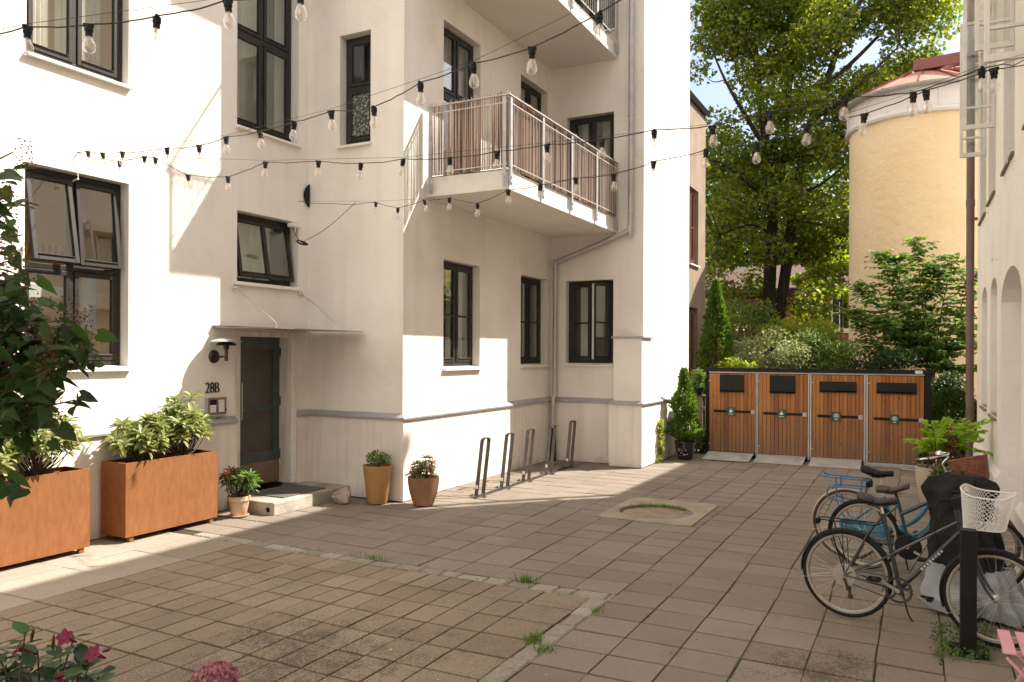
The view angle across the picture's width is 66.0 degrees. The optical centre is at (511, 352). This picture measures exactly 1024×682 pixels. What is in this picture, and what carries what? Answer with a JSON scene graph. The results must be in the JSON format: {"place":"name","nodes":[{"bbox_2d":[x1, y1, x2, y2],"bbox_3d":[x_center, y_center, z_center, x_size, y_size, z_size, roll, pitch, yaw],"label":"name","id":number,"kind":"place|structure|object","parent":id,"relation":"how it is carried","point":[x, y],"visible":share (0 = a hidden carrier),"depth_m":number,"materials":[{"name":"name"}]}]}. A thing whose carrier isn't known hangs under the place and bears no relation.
{"place":"outdoors","nodes":[
{"label":"outdoors","id":0,"kind":"place"},
{"bbox_2d":[0,621,115,681],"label":"mandevilla","id":1,"kind":"object","parent":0,"point":[86,658],"visible":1,"depth_m":2.50,"materials":[{"name":"green plant"}]},
{"bbox_2d":[0,531,242,610],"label":"worn slab paving","id":2,"kind":"structure","parent":0,"point":[102,560],"depth_m":7.58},
{"bbox_2d":[0,466,89,566],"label":"corten planter","id":3,"kind":"object","parent":2,"relation":"on","point":[49,515],"visible":0.84,"depth_m":7.66,"materials":[{"name":"metal"}]},
{"bbox_2d":[0,441,18,479],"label":"rhododendron","id":4,"kind":"object","parent":3,"relation":"on","point":[5,458],"visible":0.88,"depth_m":7.30,"materials":[{"name":"green plant"}]},
{"bbox_2d":[2,410,94,476],"bbox_3d":[-4.595,0.859,7.809,0.740,0.778,0.924,0,0,27],"label":"rhododendron","id":5,"kind":"object","parent":3,"relation":"on","point":[41,437],"visible":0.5,"depth_m":7.69,"materials":[{"name":"green plant"}]},
{"bbox_2d":[101,449,217,541],"bbox_3d":[-4.017,1.609,9.050,0.400,0.850,1.240,0,0,27],"label":"corten planter","id":6,"kind":"object","parent":2,"relation":"on","point":[160,491],"visible":0.96,"depth_m":8.77,"materials":[{"name":"metal"}]},
{"bbox_2d":[102,411,179,461],"bbox_3d":[-4.141,0.949,8.769,0.690,0.603,0.985,0,0,27],"label":"rhododendron","id":7,"kind":"object","parent":6,"relation":"on","point":[144,433],"visible":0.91,"depth_m":8.67,"materials":[{"name":"green plant"}]},
{"bbox_2d":[154,391,214,455],"bbox_3d":[-3.876,0.850,9.307,0.676,0.802,0.864,0,0,27],"label":"rhododendron","id":8,"kind":"object","parent":6,"relation":"on","point":[188,426],"visible":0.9,"depth_m":9.21,"materials":[{"name":"green plant"}]},
{"bbox_2d":[0,544,589,681],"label":"buff paving","id":9,"kind":"structure","parent":0,"point":[412,648],"depth_m":6.04,"materials":[{"name":"concrete"}]},
{"bbox_2d":[0,137,118,507],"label":"lilac bush","id":10,"kind":"object","parent":9,"relation":"on","point":[45,350],"visible":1,"depth_m":3.20,"materials":[{"name":"green plant"}]},
{"bbox_3d":[-1.471,1.934,3.900,0.280,0.220,0.280,0,0,27],"label":"hydrangea pot","id":11,"kind":"object","parent":9,"relation":"on","visible":0},
{"bbox_2d":[190,658,241,681],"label":"hydrangea","id":12,"kind":"object","parent":11,"relation":"in","point":[215,670],"visible":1,"depth_m":3.86,"materials":[{"name":"pink plant"}]},
{"bbox_2d":[171,450,778,594],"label":"paving","id":13,"kind":"structure","parent":0,"point":[336,528],"depth_m":9.38,"materials":[{"name":"concrete"}]},
{"bbox_2d":[227,494,250,517],"bbox_3d":[-3.402,1.907,9.812,0.280,0.258,0.280,0,0,27],"label":"terracotta pot","id":14,"kind":"object","parent":13,"relation":"on","point":[238,506],"visible":0.94,"depth_m":9.72,"materials":[{"name":"ceramic"}]},
{"bbox_2d":[218,465,262,496],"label":"oleander","id":15,"kind":"object","parent":14,"relation":"on","point":[230,476],"visible":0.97,"depth_m":9.73,"materials":[{"name":"green plant"}]},
{"bbox_2d":[227,481,348,515],"bbox_3d":[-3.010,1.970,10.729,0.840,0.175,1.510,0,0,27],"label":"doorstep","id":16,"kind":"object","parent":13,"relation":"on","point":[268,505],"visible":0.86,"depth_m":10.25,"materials":[{"name":"concrete"}]},
{"bbox_2d":[249,484,325,497],"bbox_3d":[-3.037,1.875,10.699,0.600,0.014,0.830,0,0,27],"label":"doormat","id":17,"kind":"object","parent":16,"relation":"on","point":[287,491],"visible":0.93,"depth_m":10.63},
{"bbox_2d":[331,487,350,503],"bbox_3d":[-2.308,1.936,10.691,0.288,0.220,0.192,0,0,27],"label":"rock","id":18,"kind":"object","parent":13,"relation":"on","point":[341,496],"visible":1,"depth_m":10.63,"materials":[{"name":"grey stone"}]},
{"bbox_2d":[349,551,391,559],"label":"grass tuft","id":19,"kind":"object","parent":13,"relation":"on","point":[381,556],"visible":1,"depth_m":7.86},
{"bbox_2d":[363,463,391,503],"bbox_3d":[-1.835,1.785,10.740,0.396,0.515,0.396,0,0,27],"label":"tall pot","id":20,"kind":"object","parent":13,"relation":"on","point":[377,481],"visible":0.95,"depth_m":10.60,"materials":[{"name":"ceramic"}]},
{"bbox_2d":[365,449,391,466],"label":"potted shrub","id":21,"kind":"object","parent":20,"relation":"on","point":[374,456],"visible":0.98,"depth_m":10.73,"materials":[{"name":"green plant"}]},
{"bbox_2d":[71,481,934,681],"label":"litter","id":22,"kind":"object","parent":13,"relation":"on","point":[526,603],"visible":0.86,"depth_m":6.40,"materials":[{"name":"brown plant"}]},
{"bbox_2d":[471,420,575,497],"bbox_3d":[0.303,1.637,12.735,0.260,0.824,3.703,0,0,27],"label":"bike rack","id":23,"kind":"object","parent":13,"relation":"on","point":[507,486],"visible":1,"depth_m":12.53,"materials":[{"name":"grey metal"}]},
{"bbox_2d":[597,497,717,526],"bbox_3d":[1.920,2.065,10.239,1.200,0.046,1.500,0,0,27],"label":"manhole","id":24,"kind":"object","parent":13,"relation":"in","point":[664,516],"visible":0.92,"depth_m":10.20,"materials":[{"name":"concrete"}]},
{"bbox_2d":[629,502,685,509],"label":"grass tuft","id":25,"kind":"object","parent":24,"relation":"on","point":[665,506],"visible":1,"depth_m":10.50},
{"bbox_2d":[674,440,695,459],"bbox_3d":[3.374,1.891,15.349,0.424,0.345,0.424,0,0,27],"label":"blue pot","id":26,"kind":"object","parent":13,"relation":"on","point":[685,450],"visible":0.98,"depth_m":15.20,"materials":[{"name":"blue ceramic"}]},
{"bbox_2d":[664,367,705,441],"bbox_3d":[3.409,1.032,15.408,0.829,1.546,0.873,0,0,27],"label":"potted conifer","id":27,"kind":"object","parent":26,"relation":"in","point":[689,412],"visible":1,"depth_m":15.25,"materials":[{"name":"green plant"}]},
{"bbox_2d":[687,395,705,439],"bbox_3d":[3.937,1.454,16.770,0.600,1.125,0.120,0,0,27],"label":"wooden fence","id":28,"kind":"object","parent":13,"relation":"on","point":[701,408],"visible":0.12,"depth_m":16.71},
{"bbox_2d":[693,387,703,394],"bbox_3d":[3.921,0.816,16.757,0.340,0.150,0.340,0,0,27],"label":"green pot","id":29,"kind":"object","parent":28,"relation":"on","point":[699,391],"visible":0.52,"depth_m":16.62,"materials":[{"name":"plastic"}]},
{"bbox_2d":[690,367,705,389],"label":"window box plant","id":30,"kind":"object","parent":29,"relation":"in","point":[699,375],"depth_m":16.68,"materials":[{"name":"green plant"}]},
{"bbox_2d":[694,428,705,453],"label":"corner fern","id":31,"kind":"object","parent":13,"relation":"on","point":[701,445],"visible":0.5,"depth_m":16.23,"materials":[{"name":"green plant"}]},
{"bbox_2d":[702,367,931,468],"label":"bin shed","id":32,"kind":"structure","parent":13,"relation":"on","point":[847,418],"depth_m":14.88,"materials":[{"name":"wood"}]},
{"bbox_2d":[708,373,755,452],"bbox_3d":[4.357,1.188,15.629,0.912,1.550,0.077,0,0,27],"label":"door","id":33,"kind":"structure","parent":32,"relation":"in","point":[732,397],"depth_m":15.62,"materials":[{"name":"brown wood"}]},
{"bbox_2d":[758,374,807,456],"bbox_3d":[5.210,1.197,15.191,0.910,1.562,0.077,0,0,27],"label":"door","id":34,"kind":"structure","parent":32,"relation":"in","point":[783,398],"depth_m":15.18,"materials":[{"name":"brown wood"}]},
{"bbox_2d":[811,375,863,460],"bbox_3d":[6.081,1.207,14.745,0.902,1.574,0.077,0,0,27],"label":"door","id":35,"kind":"structure","parent":32,"relation":"in","point":[837,400],"depth_m":14.74,"materials":[{"name":"brown wood"}]},
{"bbox_2d":[868,376,923,464],"bbox_3d":[6.957,1.216,14.295,0.917,1.586,0.077,0,0,27],"label":"door","id":36,"kind":"structure","parent":32,"relation":"in","point":[896,403],"depth_m":14.30,"materials":[{"name":"brown wood"}]},
{"bbox_2d":[0,447,1016,681],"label":"paving bed","id":37,"kind":"object","parent":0,"point":[180,531],"visible":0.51,"depth_m":6.08,"materials":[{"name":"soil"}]},
{"bbox_2d":[0,0,689,539],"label":"apartment building","id":38,"kind":"structure","parent":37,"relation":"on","point":[518,314],"depth_m":11.30,"materials":[{"name":"white paint"}]},
{"bbox_2d":[72,158,78,181],"bbox_3d":[-4.645,-1.985,8.403,0.104,0.332,0.063,0,0,27],"label":"turnbuckle","id":39,"kind":"object","parent":38,"relation":"attached to","point":[76,179],"visible":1,"depth_m":8.39,"materials":[{"name":"metal"}]},
{"bbox_2d":[77,0,620,166],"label":"string light","id":40,"kind":"object","parent":39,"relation":"hanging from","point":[598,15],"visible":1,"depth_m":5.04,"materials":[{"name":"black"}]},
{"bbox_2d":[79,54,1023,191],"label":"string light","id":41,"kind":"object","parent":39,"relation":"hanging from","point":[981,70],"visible":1,"depth_m":5.52,"materials":[{"name":"black"}]},
{"bbox_2d":[24,167,132,371],"bbox_3d":[-4.711,-0.856,8.501,0.272,2.123,1.220,0,0,27],"label":"window","id":42,"kind":"structure","parent":38,"relation":"in","point":[75,254],"depth_m":8.54,"materials":[{"name":"paint"}]},
{"bbox_2d":[24,0,132,89],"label":"window","id":43,"kind":"structure","parent":38,"relation":"in","point":[68,53],"depth_m":8.54,"materials":[{"name":"paint"}]},
{"bbox_2d":[206,382,219,392],"bbox_3d":[-3.820,0.443,10.054,0.012,0.132,0.218,0,0,27],"label":"house number","id":44,"kind":"object","parent":38,"relation":"attached to","point":[211,383],"visible":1,"depth_m":10.06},
{"bbox_2d":[205,397,226,416],"bbox_3d":[-3.783,0.690,10.084,0.064,0.240,0.310,0,0,27],"label":"intercom","id":45,"kind":"object","parent":38,"relation":"attached to","point":[215,406],"visible":0.92,"depth_m":10.05,"materials":[{"name":"metal"}]},
{"bbox_2d":[209,338,242,362],"bbox_3d":[-3.629,-0.026,9.989,0.420,0.323,0.400,0,0,27],"label":"wall lamp","id":46,"kind":"object","parent":38,"relation":"attached to","point":[215,356],"visible":1,"depth_m":9.96,"materials":[{"name":"brown metal"}]},
{"bbox_2d":[240,337,280,486],"bbox_3d":[-3.536,0.816,11.030,0.121,2.060,0.839,0,0,27],"label":"door","id":47,"kind":"structure","parent":38,"relation":"in","point":[260,400],"depth_m":11.08,"materials":[{"name":"grey paint"}]},
{"bbox_2d":[236,0,301,148],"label":"window","id":48,"kind":"structure","parent":38,"relation":"in","point":[253,43],"depth_m":11.04,"materials":[{"name":"paint"}]},
{"bbox_2d":[236,214,301,290],"bbox_3d":[-3.525,-1.386,11.018,0.464,0.983,1.200,0,0,27],"label":"window","id":49,"kind":"structure","parent":38,"relation":"in","point":[253,266],"depth_m":11.08,"materials":[{"name":"paint"}]},
{"bbox_2d":[212,284,362,331],"bbox_3d":[-2.961,-0.599,10.597,1.050,0.604,1.750,0,0,27],"label":"door canopy","id":50,"kind":"object","parent":38,"relation":"attached to","point":[235,289],"visible":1,"depth_m":10.36,"materials":[{"name":"grey glass"}]},
{"bbox_2d":[287,223,301,233],"bbox_3d":[-3.122,-1.783,11.335,0.120,0.150,0.190,0,0,27],"label":"sensor box","id":51,"kind":"object","parent":38,"relation":"attached to","point":[295,225],"visible":1,"depth_m":11.28,"materials":[{"name":"white paint"}]},
{"bbox_2d":[304,184,309,206],"bbox_3d":[-3.014,-2.312,11.570,0.025,0.337,0.105,0,0,27],"label":"wall lamp","id":52,"kind":"object","parent":38,"relation":"attached to","point":[307,194],"depth_m":11.57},
{"bbox_2d":[293,202,355,245],"bbox_3d":[-2.687,-1.776,10.902,1.188,0.545,0.295,0,0,27],"label":"power lead","id":53,"kind":"object","parent":38,"relation":"hanging from","point":[304,243],"visible":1,"depth_m":10.95,"materials":[{"name":"black"}]},
{"bbox_2d":[336,35,371,148],"bbox_3d":[-2.207,-3.746,11.318,0.590,1.623,0.270,0,0,27],"label":"window","id":54,"kind":"structure","parent":38,"relation":"in","point":[357,122],"depth_m":11.39,"materials":[{"name":"paint"}]},
{"bbox_2d":[443,27,472,174],"bbox_3d":[-0.965,-3.779,12.373,0.244,2.386,1.096,0,0,27],"label":"window","id":55,"kind":"structure","parent":38,"relation":"in","point":[454,85],"depth_m":12.39,"materials":[{"name":"paint"}]},
{"bbox_2d":[442,262,482,370],"bbox_3d":[-0.909,-0.560,12.354,0.424,1.663,1.150,0,0,27],"label":"window","id":56,"kind":"structure","parent":38,"relation":"in","point":[454,272],"depth_m":12.51,"materials":[{"name":"paint"}]},
{"bbox_2d":[430,91,615,215],"bbox_3d":[0.372,-3.056,12.942,1.275,1.055,4.335,0,0,27],"label":"reed screen","id":57,"kind":"object","parent":38,"relation":"on","point":[454,144],"visible":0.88,"depth_m":11.22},
{"bbox_2d":[521,81,540,183],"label":"window","id":58,"kind":"structure","parent":38,"relation":"in","point":[528,91],"depth_m":14.80,"materials":[{"name":"paint"}]},
{"bbox_2d":[520,277,549,367],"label":"window","id":59,"kind":"structure","parent":38,"relation":"in","point":[525,282],"depth_m":14.83,"materials":[{"name":"paint"}]},
{"bbox_2d":[563,281,613,366],"bbox_3d":[1.490,-0.550,14.943,1.000,1.613,0.542,0,0,27],"label":"window","id":60,"kind":"structure","parent":38,"relation":"in","point":[588,322],"depth_m":15.01,"materials":[{"name":"paint"}]},
{"bbox_2d":[570,114,613,202],"bbox_3d":[1.557,-3.660,15.049,1.000,1.643,0.504,0,0,27],"label":"window","id":61,"kind":"structure","parent":38,"relation":"in","point":[587,126],"depth_m":15.10,"materials":[{"name":"glass"}]},
{"bbox_2d":[574,0,614,31],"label":"window","id":62,"kind":"structure","parent":38,"relation":"in","point":[611,26],"depth_m":14.83,"materials":[{"name":"paint"}]},
{"bbox_2d":[656,419,664,463],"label":"wall creeper","id":63,"kind":"object","parent":38,"relation":"attached to","point":[661,442],"depth_m":14.89,"materials":[{"name":"green plant"}]},
{"bbox_2d":[192,532,615,681],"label":"granite kerb","id":64,"kind":"structure","parent":37,"relation":"on","point":[508,669],"depth_m":6.74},
{"bbox_2d":[510,571,540,584],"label":"grass tuft","id":65,"kind":"object","parent":64,"relation":"on","point":[523,580],"visible":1,"depth_m":7.07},
{"bbox_2d":[522,627,544,647],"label":"grass tuft","id":66,"kind":"object","parent":64,"relation":"on","point":[534,638],"visible":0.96,"depth_m":5.61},
{"bbox_2d":[533,640,561,656],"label":"grass tuft","id":67,"kind":"object","parent":64,"relation":"on","point":[540,649],"visible":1,"depth_m":5.43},
{"bbox_2d":[408,475,438,505],"bbox_3d":[-1.192,1.855,10.612,0.426,0.380,0.426,0,0,27],"label":"squat pot","id":68,"kind":"object","parent":37,"relation":"on","point":[423,492],"visible":0.88,"depth_m":10.46,"materials":[{"name":"ceramic"}]},
{"bbox_2d":[403,454,437,483],"bbox_3d":[-1.212,1.557,10.595,0.468,0.392,0.472,0,0,27],"label":"spurge","id":69,"kind":"object","parent":68,"relation":"in","point":[416,472],"visible":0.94,"depth_m":10.54,"materials":[{"name":"green plant"}]},
{"bbox_2d":[508,461,1023,681],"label":"grey paving","id":70,"kind":"structure","parent":0,"point":[677,617],"depth_m":6.15,"materials":[{"name":"concrete"}]},
{"bbox_2d":[37,506,1000,680],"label":"weeds","id":71,"kind":"object","parent":70,"relation":"on","point":[607,602],"visible":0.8,"depth_m":6.19,"materials":[{"name":"green plant"}]},
{"bbox_2d":[801,483,1023,647],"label":"bicycle","id":72,"kind":"object","parent":70,"relation":"on","point":[844,574],"visible":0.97,"depth_m":5.87,"materials":[{"name":"grey paint"}]},
{"bbox_2d":[812,450,1021,567],"bbox_3d":[3.798,1.481,7.546,1.832,1.167,0.640,0,0,40],"label":"bicycle","id":73,"kind":"object","parent":70,"relation":"on","point":[823,499],"visible":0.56,"depth_m":7.75,"materials":[{"name":"teal paint"}]},
{"bbox_2d":[947,454,989,478],"bbox_3d":[4.205,1.068,7.229,0.313,0.219,0.371,-20,-17,38],"label":"wicker basket","id":74,"kind":"object","parent":73,"relation":"on","point":[980,467],"visible":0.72,"depth_m":7.10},
{"bbox_2d":[828,471,1023,583],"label":"bicycle","id":75,"kind":"object","parent":70,"relation":"on","point":[912,552],"visible":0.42,"depth_m":7.32,"materials":[{"name":"rubber"},{"name":"turquoise paint"},{"name":"steel"}]},
{"bbox_2d":[915,464,951,502],"bbox_3d":[5.702,1.803,10.598,0.500,0.540,0.500,0,0,27],"label":"beige pot","id":76,"kind":"object","parent":70,"relation":"on","point":[922,472],"visible":0.31,"depth_m":10.56,"materials":[{"name":"ceramic"}]},
{"bbox_2d":[927,456,953,477],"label":"pot flowers","id":77,"kind":"object","parent":76,"relation":"in","point":[937,469],"visible":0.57,"depth_m":9.98,"materials":[{"name":"green plant"}]},
{"bbox_2d":[902,416,992,465],"bbox_3d":[5.848,1.213,10.541,1.252,0.731,0.715,0,0,-16],"label":"lime bush","id":78,"kind":"object","parent":76,"relation":"in","point":[937,442],"visible":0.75,"depth_m":10.54,"materials":[{"name":"green plant"}]},
{"bbox_2d":[913,450,960,468],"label":"ground fern","id":79,"kind":"object","parent":70,"relation":"on","point":[922,454],"visible":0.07,"depth_m":10.96,"materials":[{"name":"green plant"}]},
{"bbox_2d":[944,425,967,462],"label":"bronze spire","id":80,"kind":"structure","parent":70,"relation":"on","point":[952,446],"depth_m":10.37,"materials":[{"name":"brown plant"}]},
{"bbox_2d":[929,621,996,664],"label":"ground cover","id":81,"kind":"object","parent":70,"relation":"on","point":[984,651],"visible":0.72,"depth_m":5.53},
{"bbox_2d":[947,527,989,658],"bbox_3d":[3.159,1.643,5.456,0.250,0.840,0.220,0,0,27],"label":"bollard","id":82,"kind":"object","parent":70,"relation":"on","point":[968,596],"visible":0.9,"depth_m":5.41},
{"bbox_2d":[917,472,1023,626],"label":"bicycle cover","id":83,"kind":"object","parent":70,"relation":"on","point":[934,488],"visible":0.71,"depth_m":6.26,"materials":[{"name":"black fabric"}]},
{"bbox_2d":[960,0,1023,587],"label":"cream building","id":84,"kind":"structure","parent":70,"relation":"on","point":[991,31],"depth_m":9.67,"materials":[{"name":"paint"}]},
{"bbox_2d":[0,0,307,54],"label":"string light","id":85,"kind":"object","parent":84,"relation":"hanging from","point":[88,27],"visible":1,"depth_m":3.81,"materials":[{"name":"black"}]},
{"bbox_2d":[299,57,1023,219],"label":"string light","id":86,"kind":"object","parent":84,"relation":"attached to","point":[926,92],"visible":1,"depth_m":5.60,"materials":[{"name":"black"}]},
{"bbox_2d":[960,20,986,157],"bbox_3d":[6.830,-3.902,11.675,0.340,2.000,0.045,0,0,29],"label":"window","id":87,"kind":"structure","parent":84,"relation":"in","point":[983,153],"depth_m":11.70,"materials":[{"name":"grey paint"}]},
{"bbox_2d":[962,0,995,130],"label":"window","id":88,"kind":"structure","parent":84,"relation":"in","point":[992,124],"depth_m":10.32,"materials":[{"name":"grey paint"}]},
{"bbox_2d":[974,0,1014,51],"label":"window","id":89,"kind":"structure","parent":84,"relation":"in","point":[1009,43],"depth_m":8.29,"materials":[{"name":"grey paint"}]},
{"bbox_2d":[984,0,1023,63],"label":"window","id":90,"kind":"structure","parent":84,"relation":"in","point":[988,58],"depth_m":6.64,"materials":[{"name":"grey paint"}]},
{"bbox_2d":[997,629,1023,681],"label":"folding chair","id":91,"kind":"object","parent":70,"relation":"on","point":[1006,641],"visible":1,"depth_m":4.37,"materials":[{"name":"pink paint"}]},
{"bbox_2d":[690,0,976,266],"label":"sky","id":92,"kind":"structure","parent":0,"point":[714,93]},
{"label":"garden ground","id":93,"kind":"structure","parent":0,"visible":0},
{"bbox_2d":[689,90,710,411],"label":"beige building","id":94,"kind":"structure","parent":93,"relation":"on","point":[699,112],"depth_m":20.26,"materials":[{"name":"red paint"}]},
{"bbox_2d":[689,308,693,382],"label":"window","id":95,"kind":"structure","parent":94,"relation":"in","point":[691,311],"depth_m":20.20,"materials":[{"name":"red paint"}]},
{"bbox_2d":[689,189,700,267],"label":"window","id":96,"kind":"structure","parent":94,"relation":"in","point":[691,194],"depth_m":20.15,"materials":[{"name":"red paint"}]},
{"bbox_2d":[693,278,734,427],"bbox_3d":[4.784,0.185,18.401,1.067,3.870,1.060,0,0,27],"label":"thuja","id":97,"kind":"object","parent":93,"relation":"on","point":[715,307],"visible":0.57,"depth_m":18.27,"materials":[{"name":"green plant"}]},
{"bbox_2d":[714,356,758,367],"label":"shrub","id":98,"kind":"object","parent":93,"relation":"on","point":[735,363],"visible":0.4,"depth_m":17.67,"materials":[{"name":"green plant"}]},
{"bbox_2d":[714,296,779,357],"bbox_3d":[6.516,0.248,21.995,1.918,3.707,1.583,0,0,27],"label":"back shrub","id":99,"kind":"object","parent":93,"relation":"on","point":[760,317],"visible":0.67,"depth_m":21.81,"materials":[{"name":"green plant"}]},
{"bbox_2d":[705,265,848,368],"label":"brick house","id":100,"kind":"structure","parent":93,"relation":"on","point":[797,269],"depth_m":35.06,"materials":[{"name":"ceramic"}]},
{"bbox_2d":[830,300,848,332],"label":"window","id":101,"kind":"structure","parent":100,"relation":"in","point":[845,329],"depth_m":33.41,"materials":[{"name":"white paint"}]},
{"bbox_2d":[705,141,848,267],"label":"foliage","id":102,"kind":"object","parent":93,"relation":"on","point":[817,178],"visible":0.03,"depth_m":45.05,"materials":[{"name":"green plant"}]},
{"bbox_2d":[731,326,827,368],"bbox_3d":[6.181,0.738,18.311,2.209,2.729,1.947,0,0,27],"label":"pale shrub","id":103,"kind":"object","parent":93,"relation":"on","point":[780,353],"visible":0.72,"depth_m":17.98,"materials":[{"name":"green plant"}]},
{"bbox_2d":[754,316,845,368],"bbox_3d":[7.606,0.546,20.919,2.311,3.119,1.748,0,0,27],"label":"back shrub","id":104,"kind":"object","parent":93,"relation":"on","point":[822,324],"visible":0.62,"depth_m":20.71,"materials":[{"name":"green plant"}]},
{"bbox_2d":[790,235,848,365],"bbox_3d":[11.963,-1.364,29.878,2.725,7.027,2.417,0,0,-7],"label":"young maple","id":105,"kind":"object","parent":93,"relation":"on","point":[796,280],"visible":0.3,"depth_m":29.94,"materials":[{"name":"green plant"}]},
{"bbox_2d":[780,327,866,368],"bbox_3d":[7.157,0.751,18.202,1.914,2.710,1.806,0,0,27],"label":"hedge shrub","id":106,"kind":"object","parent":93,"relation":"on","point":[832,351],"visible":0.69,"depth_m":17.76,"materials":[{"name":"green plant"}]},
{"bbox_2d":[690,0,962,366],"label":"maple tree","id":107,"kind":"object","parent":93,"relation":"on","point":[813,27],"visible":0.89,"depth_m":25.75,"materials":[{"name":"green plant"}]},
{"bbox_2d":[833,344,920,369],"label":"hedge shrub","id":108,"kind":"object","parent":93,"relation":"on","point":[896,358],"visible":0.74,"depth_m":17.74,"materials":[{"name":"green plant"}]},
{"bbox_2d":[837,236,977,386],"bbox_3d":[9.457,-0.276,18.509,3.385,4.775,2.161,0,0,11],"label":"young tree","id":109,"kind":"object","parent":93,"relation":"on","point":[927,347],"visible":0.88,"depth_m":18.38,"materials":[{"name":"green plant"}]},
{"bbox_2d":[838,52,977,430],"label":"yellow building","id":110,"kind":"structure","parent":93,"relation":"on","point":[907,173],"depth_m":20.62,"materials":[{"name":"paint"}]},
{"bbox_2d":[931,387,976,455],"bbox_3d":[8.777,1.409,15.687,1.318,1.454,1.390,0,0,27],"label":"ball conifer","id":111,"kind":"object","parent":93,"relation":"on","point":[938,398],"visible":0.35,"depth_m":15.53,"materials":[{"name":"green plant"}]},
{"bbox_2d":[931,368,976,425],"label":"shade shrub","id":112,"kind":"object","parent":93,"relation":"on","point":[939,384],"visible":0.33,"depth_m":17.28,"materials":[{"name":"green plant"}]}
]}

